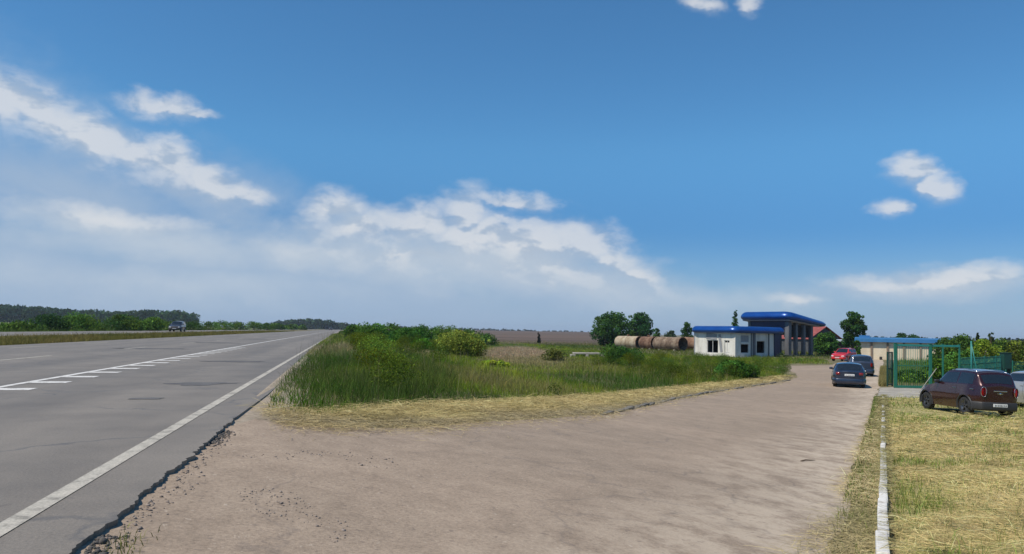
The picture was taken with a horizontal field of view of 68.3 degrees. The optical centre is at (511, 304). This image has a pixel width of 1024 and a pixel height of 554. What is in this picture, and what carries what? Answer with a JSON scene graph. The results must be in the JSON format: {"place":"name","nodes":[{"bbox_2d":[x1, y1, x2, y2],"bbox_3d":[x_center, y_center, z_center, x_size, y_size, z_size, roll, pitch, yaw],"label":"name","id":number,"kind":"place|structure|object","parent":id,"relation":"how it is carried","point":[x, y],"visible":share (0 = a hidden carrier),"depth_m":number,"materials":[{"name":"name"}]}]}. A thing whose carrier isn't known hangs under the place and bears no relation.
{"place":"outdoors","nodes":[
{"label":"outdoors","id":0,"kind":"place"},
{"bbox_2d":[92,521,161,553],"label":"edge grass","id":1,"kind":"structure","parent":0,"point":[120,542],"depth_m":3.58,"materials":[{"name":"plant"}]},
{"bbox_2d":[0,326,276,331],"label":"verge grass","id":2,"kind":"structure","parent":0,"point":[30,330],"depth_m":96.83,"materials":[{"name":"plant"}]},
{"bbox_2d":[0,329,325,345],"bbox_3d":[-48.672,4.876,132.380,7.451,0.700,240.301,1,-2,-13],"label":"median grass","id":3,"kind":"structure","parent":0,"point":[22,339],"depth_m":57.60,"materials":[{"name":"plant"}]},
{"bbox_2d":[167,450,397,541],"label":"gravel","id":4,"kind":"structure","parent":0,"point":[296,494],"depth_m":4.89,"materials":[{"name":"gravel"}]},
{"bbox_2d":[75,359,883,553],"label":"side road","id":5,"kind":"structure","parent":0,"point":[729,473],"depth_m":6.57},
{"bbox_2d":[84,430,234,553],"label":"asphalt rubble","id":6,"kind":"object","parent":5,"relation":"on","point":[101,539],"visible":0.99,"depth_m":3.58,"materials":[{"name":"asphalt"}]},
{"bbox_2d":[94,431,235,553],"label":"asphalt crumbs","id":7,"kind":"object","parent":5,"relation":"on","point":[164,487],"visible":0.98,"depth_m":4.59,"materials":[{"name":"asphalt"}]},
{"bbox_2d":[743,397,924,553],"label":"stray hay","id":8,"kind":"object","parent":5,"relation":"on","point":[848,526],"visible":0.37,"depth_m":7.47},
{"bbox_2d":[831,348,856,360],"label":"car","id":9,"kind":"object","parent":5,"relation":"on","point":[842,354],"visible":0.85,"depth_m":95.03,"materials":[{"name":"red paint"}]},
{"bbox_2d":[829,362,865,387],"bbox_3d":[20.493,4.247,46.052,2.097,1.458,4.521,1,-2,22],"label":"car","id":10,"kind":"object","parent":5,"relation":"on","point":[848,373],"visible":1,"depth_m":44.17,"materials":[{"name":"blue paint"}]},
{"bbox_2d":[844,355,874,375],"bbox_3d":[27.554,4.800,59.882,2.114,1.658,4.291,0,-2,20],"label":"car","id":11,"kind":"object","parent":5,"relation":"on","point":[866,362],"visible":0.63,"depth_m":57.97,"materials":[{"name":"metal"}]},
{"bbox_2d":[393,329,624,344],"bbox_3d":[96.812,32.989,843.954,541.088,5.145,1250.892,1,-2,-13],"label":"ploughed field","id":12,"kind":"structure","parent":0,"point":[545,336],"depth_m":374.39,"materials":[{"name":"soil"}]},
{"bbox_2d":[0,0,1023,339],"label":"sky","id":13,"kind":"structure","parent":0,"point":[538,165],"materials":[{"name":"blue"}]},
{"bbox_2d":[23,327,1023,553],"bbox_3d":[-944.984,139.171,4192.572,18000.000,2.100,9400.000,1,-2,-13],"label":"ground","id":14,"kind":"structure","parent":0,"point":[832,362],"depth_m":14.35,"materials":[{"name":"plant"}]},
{"bbox_2d":[0,320,28,331],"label":"roadside bush","id":15,"kind":"object","parent":14,"relation":"on","point":[6,326],"visible":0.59,"depth_m":98.61,"materials":[{"name":"green plant"}]},
{"bbox_2d":[17,321,48,331],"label":"roadside bush","id":16,"kind":"object","parent":14,"relation":"on","point":[37,327],"visible":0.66,"depth_m":99.33,"materials":[{"name":"green plant"}]},
{"bbox_2d":[26,313,70,330],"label":"roadside bush","id":17,"kind":"object","parent":14,"relation":"on","point":[51,321],"visible":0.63,"depth_m":103.26,"materials":[{"name":"green plant"}]},
{"bbox_2d":[60,311,102,330],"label":"roadside bush","id":18,"kind":"object","parent":14,"relation":"on","point":[83,321],"visible":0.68,"depth_m":107.30,"materials":[{"name":"green plant"}]},
{"bbox_2d":[0,304,200,326],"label":"forest","id":19,"kind":"object","parent":14,"relation":"on","point":[8,312],"visible":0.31,"depth_m":718.41,"materials":[{"name":"green plant"}]},
{"bbox_2d":[101,313,144,330],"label":"roadside bush","id":20,"kind":"object","parent":14,"relation":"on","point":[120,322],"visible":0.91,"depth_m":117.12,"materials":[{"name":"green plant"}]},
{"bbox_2d":[133,316,164,330],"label":"roadside bush","id":21,"kind":"object","parent":14,"relation":"on","point":[153,323],"visible":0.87,"depth_m":126.69,"materials":[{"name":"green plant"}]},
{"bbox_2d":[0,329,316,335],"bbox_3d":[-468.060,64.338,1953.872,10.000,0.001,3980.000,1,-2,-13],"label":"carriageway","id":22,"kind":"structure","parent":14,"relation":"on","point":[51,332],"depth_m":86.76,"materials":[{"name":"asphalt"}]},
{"bbox_2d":[168,321,185,331],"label":"highway car","id":23,"kind":"object","parent":22,"relation":"on","point":[177,325],"visible":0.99,"depth_m":116.95,"materials":[{"name":"silver metal"}]},
{"bbox_2d":[160,319,173,330],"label":"roadside bush","id":24,"kind":"object","parent":14,"relation":"on","point":[168,323],"visible":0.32,"depth_m":148.81,"materials":[{"name":"green plant"}]},
{"bbox_2d":[0,330,339,553],"bbox_3d":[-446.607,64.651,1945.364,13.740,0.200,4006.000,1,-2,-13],"label":"highway","id":25,"kind":"structure","parent":14,"relation":"on","point":[54,437],"depth_m":8.44,"materials":[{"name":"asphalt"}]},
{"bbox_2d":[129,397,163,398],"bbox_3d":[-5.014,1.289,10.357,0.436,0.001,0.312,1,-2,-13],"label":"tar patch","id":26,"kind":"object","parent":25,"relation":"on","point":[147,398],"visible":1,"depth_m":10.33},
{"bbox_2d":[5,333,292,359],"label":"lane marking","id":27,"kind":"object","parent":25,"relation":"on","point":[52,355],"visible":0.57,"depth_m":22.98,"materials":[{"name":"paint"}]},
{"bbox_2d":[119,348,181,348],"bbox_3d":[-15.665,1.926,32.776,3.182,0.001,1.583,1,-2,-13],"label":"tar patch","id":28,"kind":"object","parent":25,"relation":"on","point":[152,348],"visible":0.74,"depth_m":33.01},
{"bbox_2d":[0,333,315,389],"bbox_3d":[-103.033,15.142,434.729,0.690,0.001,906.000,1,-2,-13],"label":"comb marking","id":29,"kind":"object","parent":25,"relation":"on","point":[41,381],"visible":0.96,"depth_m":15.86,"materials":[{"name":"paint"}]},
{"bbox_2d":[0,331,337,536],"bbox_3d":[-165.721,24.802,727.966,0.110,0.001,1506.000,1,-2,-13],"label":"edge marking","id":30,"kind":"object","parent":25,"relation":"on","point":[21,517],"visible":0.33,"depth_m":5.13,"materials":[{"name":"paint"}]},
{"bbox_2d":[163,382,226,385],"bbox_3d":[-5.517,1.383,13.139,1.061,0.001,0.918,1,-2,-13],"label":"tar patch","id":31,"kind":"object","parent":25,"relation":"on","point":[183,383],"visible":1,"depth_m":13.08,"materials":[{"name":"asphalt"}]},
{"bbox_2d":[187,382,236,383],"bbox_3d":[-5.348,1.395,13.373,1.062,0.001,0.376,1,-2,-13],"label":"tar patch","id":32,"kind":"object","parent":25,"relation":"on","point":[211,383],"visible":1,"depth_m":13.32,"materials":[{"name":"asphalt"}]},
{"bbox_2d":[206,361,264,361],"bbox_3d":[-8.122,1.663,21.999,1.809,0.001,1.050,1,-2,-13],"label":"tar patch","id":33,"kind":"object","parent":25,"relation":"on","point":[235,361],"visible":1,"depth_m":21.92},
{"bbox_2d":[185,320,204,329],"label":"roadside bush","id":34,"kind":"object","parent":14,"relation":"on","point":[198,325],"visible":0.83,"depth_m":169.42,"materials":[{"name":"green plant"}]},
{"bbox_2d":[197,321,220,329],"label":"roadside bush","id":35,"kind":"object","parent":14,"relation":"on","point":[206,326],"visible":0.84,"depth_m":189.50,"materials":[{"name":"green plant"}]},
{"bbox_2d":[213,320,236,329],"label":"roadside bush","id":36,"kind":"object","parent":14,"relation":"on","point":[226,326],"visible":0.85,"depth_m":209.32,"materials":[{"name":"green plant"}]},
{"bbox_2d":[230,321,247,329],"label":"roadside bush","id":37,"kind":"object","parent":14,"relation":"on","point":[240,325],"visible":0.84,"depth_m":234.32,"materials":[{"name":"green plant"}]},
{"bbox_2d":[246,321,263,329],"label":"roadside bush","id":38,"kind":"object","parent":14,"relation":"on","point":[257,325],"visible":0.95,"depth_m":258.79,"materials":[{"name":"green plant"}]},
{"bbox_2d":[263,322,275,329],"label":"roadside bush","id":39,"kind":"object","parent":14,"relation":"on","point":[267,326],"visible":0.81,"depth_m":289.01,"materials":[{"name":"green plant"}]},
{"bbox_2d":[272,323,287,329],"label":"roadside bush","id":40,"kind":"object","parent":14,"relation":"on","point":[279,326],"visible":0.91,"depth_m":328.64,"materials":[{"name":"green plant"}]},
{"bbox_2d":[227,332,337,426],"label":"shoulder","id":41,"kind":"object","parent":14,"relation":"on","point":[248,414],"visible":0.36,"depth_m":10.31},
{"bbox_2d":[286,324,297,329],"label":"roadside bush","id":42,"kind":"object","parent":14,"relation":"on","point":[292,327],"visible":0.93,"depth_m":378.68,"materials":[{"name":"green plant"}]},
{"bbox_2d":[297,324,307,329],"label":"roadside bush","id":43,"kind":"object","parent":14,"relation":"on","point":[302,327],"visible":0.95,"depth_m":428.53,"materials":[{"name":"green plant"}]},
{"bbox_2d":[270,318,350,329],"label":"forest","id":44,"kind":"object","parent":14,"relation":"on","point":[310,323],"visible":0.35,"depth_m":996.51,"materials":[{"name":"green plant"}]},
{"bbox_2d":[343,323,361,335],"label":"shrub","id":45,"kind":"object","parent":14,"relation":"on","point":[351,328],"visible":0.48,"depth_m":109.23,"materials":[{"name":"green plant"}]},
{"bbox_2d":[276,330,468,404],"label":"verge grass","id":46,"kind":"structure","parent":14,"relation":"on","point":[424,371],"depth_m":16.66,"materials":[{"name":"plant"}]},
{"bbox_2d":[354,321,390,338],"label":"shrub","id":47,"kind":"object","parent":14,"relation":"on","point":[374,328],"visible":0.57,"depth_m":90.54,"materials":[{"name":"green plant"}]},
{"bbox_2d":[383,322,403,336],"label":"shrub","id":48,"kind":"object","parent":14,"relation":"on","point":[391,326],"visible":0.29,"depth_m":127.22,"materials":[{"name":"green plant"}]},
{"bbox_2d":[384,325,432,344],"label":"shrub","id":49,"kind":"object","parent":14,"relation":"on","point":[401,331],"visible":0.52,"depth_m":83.10,"materials":[{"name":"green plant"}]},
{"bbox_2d":[410,338,434,348],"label":"shrub","id":50,"kind":"object","parent":14,"relation":"on","point":[425,340],"visible":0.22,"depth_m":71.11,"materials":[{"name":"green plant"}]},
{"bbox_2d":[426,325,460,341],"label":"shrub","id":51,"kind":"object","parent":14,"relation":"on","point":[436,331],"visible":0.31,"depth_m":110.96,"materials":[{"name":"green plant"}]},
{"bbox_2d":[433,329,490,356],"bbox_3d":[-4.165,3.299,63.933,4.869,2.423,5.726,1,-2,-13],"label":"shrub","id":52,"kind":"object","parent":14,"relation":"on","point":[456,340],"visible":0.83,"depth_m":62.56,"materials":[{"name":"green plant"}]},
{"bbox_2d":[461,327,485,342],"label":"shrub","id":53,"kind":"object","parent":14,"relation":"on","point":[469,331],"visible":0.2,"depth_m":149.46,"materials":[{"name":"green plant"}]},
{"bbox_2d":[479,332,498,344],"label":"shrub","id":54,"kind":"object","parent":14,"relation":"on","point":[486,336],"visible":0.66,"depth_m":159.01,"materials":[{"name":"green plant"}]},
{"bbox_2d":[360,325,621,332],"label":"distant treeline","id":55,"kind":"object","parent":14,"relation":"on","point":[503,329],"visible":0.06,"depth_m":1498.15,"materials":[{"name":"green plant"}]},
{"bbox_2d":[481,359,509,366],"bbox_3d":[-1.004,3.518,44.841,1.835,0.512,1.787,1,-2,6],"label":"shrub","id":56,"kind":"object","parent":14,"relation":"on","point":[503,363],"visible":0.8,"depth_m":44.38,"materials":[{"name":"green plant"}]},
{"bbox_2d":[239,374,798,430],"bbox_3d":[8.562,3.394,33.814,4.177,2.151,56.076,0,-2,26],"label":"cut hay","id":57,"kind":"object","parent":14,"relation":"on","point":[599,402],"visible":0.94,"depth_m":14.43},
{"bbox_2d":[269,380,790,440],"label":"hay scraps","id":58,"kind":"object","parent":14,"relation":"on","point":[340,425],"visible":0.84,"depth_m":9.95,"materials":[{"name":"plant"}]},
{"bbox_2d":[490,344,600,347],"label":"crop strip","id":59,"kind":"object","parent":14,"relation":"on","point":[542,347],"visible":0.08,"depth_m":164.84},
{"bbox_2d":[268,332,831,414],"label":"tall grass","id":60,"kind":"structure","parent":14,"relation":"on","point":[525,387],"depth_m":28.98,"materials":[{"name":"plant"}]},
{"bbox_2d":[539,348,567,360],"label":"shrub","id":61,"kind":"object","parent":14,"relation":"on","point":[554,354],"visible":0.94,"depth_m":71.56,"materials":[{"name":"green plant"}]},
{"bbox_2d":[346,331,791,394],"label":"weeds","id":62,"kind":"object","parent":14,"relation":"on","point":[371,351],"visible":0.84,"depth_m":41.23,"materials":[{"name":"green plant"}]},
{"bbox_2d":[570,352,604,356],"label":"concrete slab","id":63,"kind":"structure","parent":14,"relation":"on","point":[575,353],"depth_m":91.50,"materials":[{"name":"concrete"}]},
{"bbox_2d":[589,311,630,345],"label":"tree","id":64,"kind":"object","parent":14,"relation":"on","point":[609,327],"visible":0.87,"depth_m":170.02,"materials":[{"name":"green plant"}]},
{"bbox_2d":[600,343,643,365],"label":"shrub","id":65,"kind":"object","parent":14,"relation":"on","point":[615,352],"visible":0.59,"depth_m":65.34,"materials":[{"name":"green plant"}]},
{"bbox_2d":[614,335,641,348],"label":"storage tank","id":66,"kind":"object","parent":14,"relation":"on","point":[628,341],"visible":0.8,"depth_m":152.64,"materials":[{"name":"metal"}]},
{"bbox_2d":[626,312,654,336],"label":"tree","id":67,"kind":"object","parent":14,"relation":"on","point":[641,324],"visible":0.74,"depth_m":176.75,"materials":[{"name":"green plant"}]},
{"bbox_2d":[638,335,655,349],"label":"storage tank","id":68,"kind":"object","parent":14,"relation":"on","point":[645,342],"visible":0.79,"depth_m":146.76,"materials":[{"name":"metal"}]},
{"bbox_2d":[653,328,659,336],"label":"tree","id":69,"kind":"object","parent":14,"relation":"on","point":[657,333],"visible":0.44,"depth_m":164.73,"materials":[{"name":"green plant"}]},
{"bbox_2d":[652,337,687,350],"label":"storage tank","id":70,"kind":"object","parent":14,"relation":"on","point":[672,343],"visible":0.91,"depth_m":139.40,"materials":[{"name":"metal"}]},
{"bbox_2d":[664,330,676,336],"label":"tree","id":71,"kind":"object","parent":14,"relation":"on","point":[671,333],"visible":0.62,"depth_m":299.04,"materials":[{"name":"green plant"}]},
{"bbox_2d":[680,322,693,336],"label":"tree","id":72,"kind":"object","parent":14,"relation":"on","point":[685,331],"visible":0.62,"depth_m":167.64,"materials":[{"name":"green plant"}]},
{"bbox_2d":[685,337,693,349],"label":"storage tank","id":73,"kind":"object","parent":14,"relation":"on","point":[690,340],"visible":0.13,"depth_m":150.78,"materials":[{"name":"metal"}]},
{"bbox_2d":[599,380,787,414],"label":"island kerb","id":74,"kind":"structure","parent":14,"relation":"on","point":[647,404],"depth_m":25.47,"materials":[{"name":"concrete"}]},
{"bbox_2d":[732,310,738,325],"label":"tree","id":75,"kind":"object","parent":14,"relation":"on","point":[735,322],"visible":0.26,"depth_m":135.82,"materials":[{"name":"green plant"}]},
{"bbox_2d":[713,359,760,378],"bbox_3d":[15.193,4.371,50.934,3.186,1.395,2.903,1,-2,-13],"label":"shrub","id":76,"kind":"object","parent":14,"relation":"on","point":[741,366],"visible":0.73,"depth_m":50.21,"materials":[{"name":"green plant"}]},
{"bbox_2d":[692,326,783,356],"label":"filling station kiosk","id":77,"kind":"object","parent":14,"relation":"on","point":[739,341],"visible":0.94,"depth_m":107.81,"materials":[{"name":"concrete"}]},
{"bbox_2d":[697,339,701,353],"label":"door","id":78,"kind":"structure","parent":77,"relation":"in","point":[699,341],"depth_m":110.07,"materials":[{"name":"metal"}]},
{"bbox_2d":[741,311,825,356],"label":"filling station canopy","id":79,"kind":"object","parent":14,"relation":"on","point":[795,326],"visible":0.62,"depth_m":115.90,"materials":[{"name":"metal"}]},
{"bbox_2d":[782,326,841,351],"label":"barn","id":80,"kind":"structure","parent":14,"relation":"on","point":[818,330],"depth_m":149.88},
{"bbox_2d":[813,331,840,354],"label":"tree","id":81,"kind":"object","parent":14,"relation":"on","point":[828,344],"visible":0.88,"depth_m":123.25,"materials":[{"name":"green plant"}]},
{"bbox_2d":[814,395,881,553],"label":"kerb weeds","id":82,"kind":"object","parent":14,"relation":"on","point":[865,439],"visible":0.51,"depth_m":9.51,"materials":[{"name":"green plant"}]},
{"bbox_2d":[839,311,867,348],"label":"tree","id":83,"kind":"object","parent":14,"relation":"on","point":[854,323],"visible":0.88,"depth_m":131.13,"materials":[{"name":"green plant"}]},
{"bbox_2d":[854,340,861,354],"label":"tree","id":84,"kind":"object","parent":14,"relation":"on","point":[858,348],"visible":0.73,"depth_m":103.69,"materials":[{"name":"green plant"}]},
{"bbox_2d":[875,396,889,553],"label":"kerb","id":85,"kind":"structure","parent":14,"relation":"on","point":[883,499],"depth_m":6.56,"materials":[{"name":"concrete"}]},
{"bbox_2d":[861,394,910,553],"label":"overhanging hay","id":86,"kind":"object","parent":85,"relation":"on","point":[884,403],"visible":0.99,"depth_m":11.45},
{"bbox_2d":[878,365,886,385],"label":"dry grass","id":87,"kind":"structure","parent":14,"relation":"on","point":[882,380],"depth_m":53.51,"materials":[{"name":"plant"}]},
{"bbox_2d":[887,352,892,386],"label":"wicket gate","id":88,"kind":"structure","parent":14,"relation":"on","point":[891,368],"depth_m":46.54,"materials":[{"name":"green metal"}]},
{"bbox_2d":[855,335,942,360],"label":"garage block","id":89,"kind":"structure","parent":14,"relation":"on","point":[876,348],"depth_m":104.12,"materials":[{"name":"paint"}]},
{"bbox_2d":[896,332,906,337],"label":"tree","id":90,"kind":"object","parent":14,"relation":"on","point":[901,335],"visible":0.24,"depth_m":239.18,"materials":[{"name":"green plant"}]},
{"bbox_2d":[898,368,927,381],"bbox_3d":[27.561,4.877,51.861,2.131,1.039,2.204,0,-2,20],"label":"hedge bush","id":91,"kind":"object","parent":14,"relation":"on","point":[911,373],"visible":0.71,"depth_m":51.27,"materials":[{"name":"green plant"}]},
{"bbox_2d":[893,343,960,387],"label":"yard gate","id":92,"kind":"structure","parent":14,"relation":"on","point":[896,365],"depth_m":45.02,"materials":[{"name":"green metal"}]},
{"bbox_2d":[921,357,955,382],"bbox_3d":[28.840,4.473,50.870,2.292,1.825,2.494,-1,-3,40],"label":"hedge bush","id":93,"kind":"object","parent":14,"relation":"on","point":[937,364],"visible":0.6,"depth_m":50.41,"materials":[{"name":"green plant"}]},
{"bbox_2d":[856,393,1023,553],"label":"mown hay","id":94,"kind":"object","parent":14,"relation":"on","point":[1003,477],"visible":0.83,"depth_m":8.72},
{"bbox_2d":[874,336,1023,344],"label":"treeline","id":95,"kind":"object","parent":14,"relation":"on","point":[1009,339],"visible":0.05,"depth_m":520.19,"materials":[{"name":"green plant"}]},
{"bbox_2d":[925,333,974,363],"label":"tree","id":96,"kind":"object","parent":14,"relation":"on","point":[963,341],"visible":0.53,"depth_m":76.94,"materials":[{"name":"green plant"}]},
{"bbox_2d":[885,395,1023,553],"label":"grass bank","id":97,"kind":"structure","parent":14,"relation":"on","point":[918,409],"depth_m":10.20,"materials":[{"name":"plant"}]},
{"bbox_2d":[919,368,1018,416],"bbox_3d":[17.483,3.316,29.047,2.037,1.722,3.871,3,-2,-2],"label":"parked car","id":98,"kind":"object","parent":97,"relation":"on","point":[963,390],"visible":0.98,"depth_m":27.56,"materials":[{"name":"red paint"}]},
{"bbox_2d":[1011,371,1023,402],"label":"parked car","id":99,"kind":"object","parent":97,"relation":"on","point":[1018,377],"visible":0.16,"depth_m":32.45,"materials":[{"name":"silver metal"}]},
{"bbox_2d":[944,348,979,368],"bbox_3d":[34.692,4.541,58.063,2.815,2.441,2.523,0,-2,22],"label":"hedge bush","id":100,"kind":"object","parent":14,"relation":"on","point":[953,359],"visible":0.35,"depth_m":57.75,"materials":[{"name":"green plant"}]},
{"bbox_2d":[970,341,976,368],"bbox_3d":[27.950,3.667,45.514,0.618,2.894,0.080,1,-2,0],"label":"brace post","id":101,"kind":"object","parent":14,"relation":"on","point":[971,348],"visible":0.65,"depth_m":45.51,"materials":[{"name":"teal metal"}]},
{"bbox_2d":[961,355,1005,371],"bbox_3d":[30.653,4.333,48.994,11.191,1.980,0.060,3,-3,-44],"label":"fence","id":102,"kind":"object","parent":14,"relation":"on","point":[980,362],"visible":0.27,"depth_m":48.54,"materials":[{"name":"green metal"}]},
{"bbox_2d":[967,338,1002,369],"bbox_3d":[38.647,4.368,61.952,2.955,3.218,2.469,0,-2,28],"label":"hedge bush","id":103,"kind":"object","parent":14,"relation":"on","point":[981,345],"visible":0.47,"depth_m":61.62,"materials":[{"name":"green plant"}]},
{"bbox_2d":[987,332,994,348],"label":"tree","id":104,"kind":"object","parent":14,"relation":"on","point":[991,338],"visible":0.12,"depth_m":69.97,"materials":[{"name":"green plant"}]},
{"bbox_2d":[987,337,1013,369],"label":"hedge bush","id":105,"kind":"object","parent":14,"relation":"on","point":[1001,343],"visible":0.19,"depth_m":65.56,"materials":[{"name":"green plant"}]},
{"bbox_2d":[999,353,1011,373],"bbox_3d":[33.925,4.387,51.893,0.700,2.120,0.485,1,-2,-12],"label":"cabinet","id":106,"kind":"object","parent":14,"relation":"on","point":[1006,361],"visible":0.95,"depth_m":51.73,"materials":[{"name":"green metal"}]},
{"bbox_2d":[1002,339,1023,371],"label":"hedge bush","id":107,"kind":"object","parent":14,"relation":"on","point":[1015,351],"visible":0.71,"depth_m":61.68,"materials":[{"name":"green plant"}]},
{"bbox_2d":[495,339,829,359],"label":"meadow grass","id":108,"kind":"structure","parent":0,"point":[574,345],"depth_m":134.59,"materials":[{"name":"plant"}]},
{"bbox_2d":[877,387,922,397],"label":"concrete pavement","id":109,"kind":"structure","parent":0,"point":[894,392],"depth_m":41.38,"materials":[{"name":"concrete"}]},
{"bbox_2d":[885,356,1011,385],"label":"yard grass","id":110,"kind":"structure","parent":0,"point":[911,361],"depth_m":73.20,"materials":[{"name":"plant"}]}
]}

